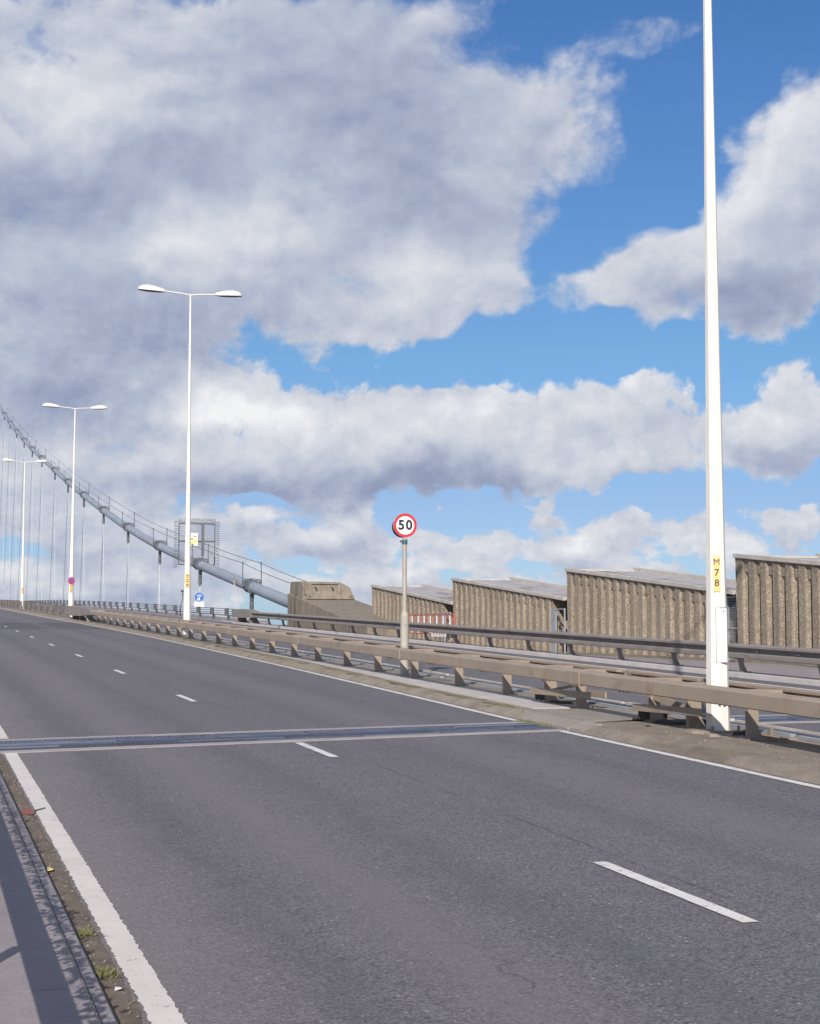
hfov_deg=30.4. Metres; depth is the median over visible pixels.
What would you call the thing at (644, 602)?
ribbed shed
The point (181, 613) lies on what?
footway kerb
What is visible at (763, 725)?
drain channel
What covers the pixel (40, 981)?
pavement
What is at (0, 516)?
hanger
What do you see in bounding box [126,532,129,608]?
hanger
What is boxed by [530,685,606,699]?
joint brace
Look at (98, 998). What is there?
kerb
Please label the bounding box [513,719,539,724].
grass tuft
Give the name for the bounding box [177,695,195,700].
lane marking
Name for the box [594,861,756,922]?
lane marking
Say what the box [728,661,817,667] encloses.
embankment
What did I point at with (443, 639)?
service gate
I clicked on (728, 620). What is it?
service gate
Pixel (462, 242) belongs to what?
sky
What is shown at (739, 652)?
guard rail
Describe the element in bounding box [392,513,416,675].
speed limit sign
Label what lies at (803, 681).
kerb
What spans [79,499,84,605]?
hanger
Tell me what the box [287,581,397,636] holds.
anchorage block
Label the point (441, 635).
pedestrian barrier
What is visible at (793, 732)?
drain channel
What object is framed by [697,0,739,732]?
lamp post
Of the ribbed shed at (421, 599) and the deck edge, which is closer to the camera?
the ribbed shed at (421, 599)
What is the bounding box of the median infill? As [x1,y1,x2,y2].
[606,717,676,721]
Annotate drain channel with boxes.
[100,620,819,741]
[112,621,819,737]
[115,621,819,735]
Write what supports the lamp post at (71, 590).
on the median at (512, 712)
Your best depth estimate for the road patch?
79.16 m
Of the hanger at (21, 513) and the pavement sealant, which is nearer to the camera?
the pavement sealant
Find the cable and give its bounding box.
[0,405,303,607]
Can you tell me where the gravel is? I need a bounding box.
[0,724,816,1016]
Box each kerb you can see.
[0,773,117,1023]
[65,605,267,621]
[222,620,819,685]
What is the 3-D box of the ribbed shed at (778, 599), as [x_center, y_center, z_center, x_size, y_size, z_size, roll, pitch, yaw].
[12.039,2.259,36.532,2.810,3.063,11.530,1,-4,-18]
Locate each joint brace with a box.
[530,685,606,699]
[632,695,701,719]
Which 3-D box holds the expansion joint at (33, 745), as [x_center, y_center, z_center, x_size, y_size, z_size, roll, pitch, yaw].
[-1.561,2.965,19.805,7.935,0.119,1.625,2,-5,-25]
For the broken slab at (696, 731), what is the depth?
19.48 m
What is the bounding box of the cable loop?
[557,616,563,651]
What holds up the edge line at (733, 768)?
on the road
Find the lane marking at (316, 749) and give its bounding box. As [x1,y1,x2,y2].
[296,742,337,756]
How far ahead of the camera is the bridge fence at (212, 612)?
125.87 m
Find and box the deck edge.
[27,605,267,623]
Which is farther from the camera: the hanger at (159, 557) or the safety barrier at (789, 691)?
the hanger at (159, 557)
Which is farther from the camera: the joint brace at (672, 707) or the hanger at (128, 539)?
the hanger at (128, 539)
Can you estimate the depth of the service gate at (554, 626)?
53.05 m
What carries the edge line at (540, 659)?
on the road
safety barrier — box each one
[90,611,819,740]
[104,611,819,697]
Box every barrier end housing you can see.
[68,606,103,621]
[232,609,259,623]
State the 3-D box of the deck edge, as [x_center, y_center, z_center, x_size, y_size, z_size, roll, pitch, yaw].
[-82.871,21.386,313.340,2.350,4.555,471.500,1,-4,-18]
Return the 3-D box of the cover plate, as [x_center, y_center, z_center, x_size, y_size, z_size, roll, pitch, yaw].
[2.740,3.020,21.968,1.800,0.185,2.650,1,-4,-18]
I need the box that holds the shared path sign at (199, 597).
[194,593,203,606]
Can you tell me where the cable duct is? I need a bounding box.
[762,734,819,748]
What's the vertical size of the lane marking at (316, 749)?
0.037 m
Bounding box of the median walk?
[93,621,575,708]
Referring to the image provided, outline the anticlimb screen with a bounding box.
[173,518,219,565]
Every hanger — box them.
[0,417,4,599]
[3,426,10,585]
[10,434,16,586]
[18,443,24,585]
[26,452,32,597]
[36,462,42,604]
[49,473,55,601]
[63,485,68,599]
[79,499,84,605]
[100,515,104,606]
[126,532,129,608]
[158,551,160,610]
[198,571,201,612]
[249,594,253,609]
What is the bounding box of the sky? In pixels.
[0,0,819,624]
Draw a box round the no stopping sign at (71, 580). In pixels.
[68,577,74,583]
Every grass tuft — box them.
[77,926,95,938]
[93,963,119,979]
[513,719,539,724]
[534,722,553,727]
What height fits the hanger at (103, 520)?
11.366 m
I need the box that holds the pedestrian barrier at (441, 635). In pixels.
[400,614,454,638]
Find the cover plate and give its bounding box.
[521,708,639,730]
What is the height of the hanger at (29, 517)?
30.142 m
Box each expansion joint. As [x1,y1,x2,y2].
[0,721,565,753]
[730,714,819,723]
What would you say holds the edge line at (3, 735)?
on the road
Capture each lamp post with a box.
[2,458,47,608]
[42,403,107,616]
[138,284,241,634]
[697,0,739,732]
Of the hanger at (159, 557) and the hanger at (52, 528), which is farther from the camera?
the hanger at (52, 528)
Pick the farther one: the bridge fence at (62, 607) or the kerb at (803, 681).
the bridge fence at (62, 607)
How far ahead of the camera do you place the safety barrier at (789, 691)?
25.33 m
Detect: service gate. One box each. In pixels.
[442,612,450,641]
[551,608,565,653]
[726,596,736,660]
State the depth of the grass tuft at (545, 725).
21.47 m
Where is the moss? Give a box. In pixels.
[84,621,529,708]
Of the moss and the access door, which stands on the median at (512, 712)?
the moss
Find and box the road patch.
[0,623,104,628]
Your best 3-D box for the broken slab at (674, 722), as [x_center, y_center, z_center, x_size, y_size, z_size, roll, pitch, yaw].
[3.762,2.913,20.965,0.822,0.053,0.631,1,-4,-18]
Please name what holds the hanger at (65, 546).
hanging from the cable
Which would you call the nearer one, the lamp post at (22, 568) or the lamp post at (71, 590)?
the lamp post at (71, 590)
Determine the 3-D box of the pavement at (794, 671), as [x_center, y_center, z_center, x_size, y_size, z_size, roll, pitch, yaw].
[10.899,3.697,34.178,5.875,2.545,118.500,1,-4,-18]
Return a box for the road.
[0,606,819,1023]
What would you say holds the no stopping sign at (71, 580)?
attached to the lamp post at (71, 590)
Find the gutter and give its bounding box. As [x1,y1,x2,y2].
[0,753,141,1023]
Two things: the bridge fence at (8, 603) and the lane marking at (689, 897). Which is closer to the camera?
the lane marking at (689, 897)
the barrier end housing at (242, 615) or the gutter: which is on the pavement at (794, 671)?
the barrier end housing at (242, 615)
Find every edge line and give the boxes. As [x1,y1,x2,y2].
[0,725,8,738]
[4,609,517,720]
[4,753,186,1023]
[120,612,819,690]
[560,731,819,788]
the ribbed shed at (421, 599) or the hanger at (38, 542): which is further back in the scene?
the hanger at (38, 542)
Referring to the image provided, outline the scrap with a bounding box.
[22,808,33,813]
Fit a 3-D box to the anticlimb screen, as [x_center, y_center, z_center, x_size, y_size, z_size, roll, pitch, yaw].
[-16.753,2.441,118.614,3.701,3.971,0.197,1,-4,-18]
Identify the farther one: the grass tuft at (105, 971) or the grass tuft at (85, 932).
the grass tuft at (85, 932)
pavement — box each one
[0,791,98,1023]
[245,622,819,679]
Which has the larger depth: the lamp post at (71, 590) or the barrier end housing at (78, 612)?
the lamp post at (71, 590)
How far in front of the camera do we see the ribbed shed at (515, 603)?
58.38 m
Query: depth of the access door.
19.73 m
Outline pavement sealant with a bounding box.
[0,789,101,1023]
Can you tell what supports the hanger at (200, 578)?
hanging from the cable
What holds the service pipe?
attached to the deck edge
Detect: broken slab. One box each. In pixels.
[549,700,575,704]
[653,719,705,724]
[683,728,713,733]
[704,733,719,736]
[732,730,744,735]
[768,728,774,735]
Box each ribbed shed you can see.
[371,584,452,641]
[451,577,567,652]
[565,568,737,660]
[733,553,819,665]
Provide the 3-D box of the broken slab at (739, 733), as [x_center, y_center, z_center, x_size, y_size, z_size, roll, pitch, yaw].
[4.302,2.822,19.323,0.492,0.066,0.188,3,-5,-39]
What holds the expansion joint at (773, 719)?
on the road
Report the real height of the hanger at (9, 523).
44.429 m
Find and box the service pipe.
[74,604,262,618]
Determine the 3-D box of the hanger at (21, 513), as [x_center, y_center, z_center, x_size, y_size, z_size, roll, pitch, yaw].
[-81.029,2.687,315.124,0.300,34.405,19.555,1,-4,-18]
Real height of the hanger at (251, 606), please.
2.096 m
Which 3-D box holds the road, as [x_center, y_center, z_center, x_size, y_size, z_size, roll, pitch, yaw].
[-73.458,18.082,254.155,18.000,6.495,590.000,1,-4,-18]
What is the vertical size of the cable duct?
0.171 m
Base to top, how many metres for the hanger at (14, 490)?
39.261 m
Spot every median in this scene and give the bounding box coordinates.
[0,605,637,718]
[574,721,819,784]
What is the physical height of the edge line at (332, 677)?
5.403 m
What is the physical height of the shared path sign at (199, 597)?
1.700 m
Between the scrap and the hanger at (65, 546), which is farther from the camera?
the hanger at (65, 546)
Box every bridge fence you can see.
[0,600,69,617]
[3,600,85,617]
[11,600,231,619]
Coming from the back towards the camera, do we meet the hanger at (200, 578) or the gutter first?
the hanger at (200, 578)
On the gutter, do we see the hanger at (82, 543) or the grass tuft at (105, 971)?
the grass tuft at (105, 971)
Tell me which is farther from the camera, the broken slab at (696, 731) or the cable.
the cable
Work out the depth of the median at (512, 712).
33.98 m
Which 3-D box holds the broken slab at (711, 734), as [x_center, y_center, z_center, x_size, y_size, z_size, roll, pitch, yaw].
[3.805,2.822,19.110,0.145,0.038,0.303,1,-4,-18]
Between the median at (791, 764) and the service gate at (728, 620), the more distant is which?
the service gate at (728, 620)
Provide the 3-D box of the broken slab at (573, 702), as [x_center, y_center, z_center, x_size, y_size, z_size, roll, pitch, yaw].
[2.603,3.098,24.574,0.652,0.053,0.874,1,-4,-18]
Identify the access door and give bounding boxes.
[715,607,726,662]
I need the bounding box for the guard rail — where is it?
[251,612,819,679]
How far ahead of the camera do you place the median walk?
28.60 m
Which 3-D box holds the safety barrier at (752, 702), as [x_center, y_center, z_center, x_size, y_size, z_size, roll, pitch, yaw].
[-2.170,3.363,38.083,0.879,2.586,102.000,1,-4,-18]

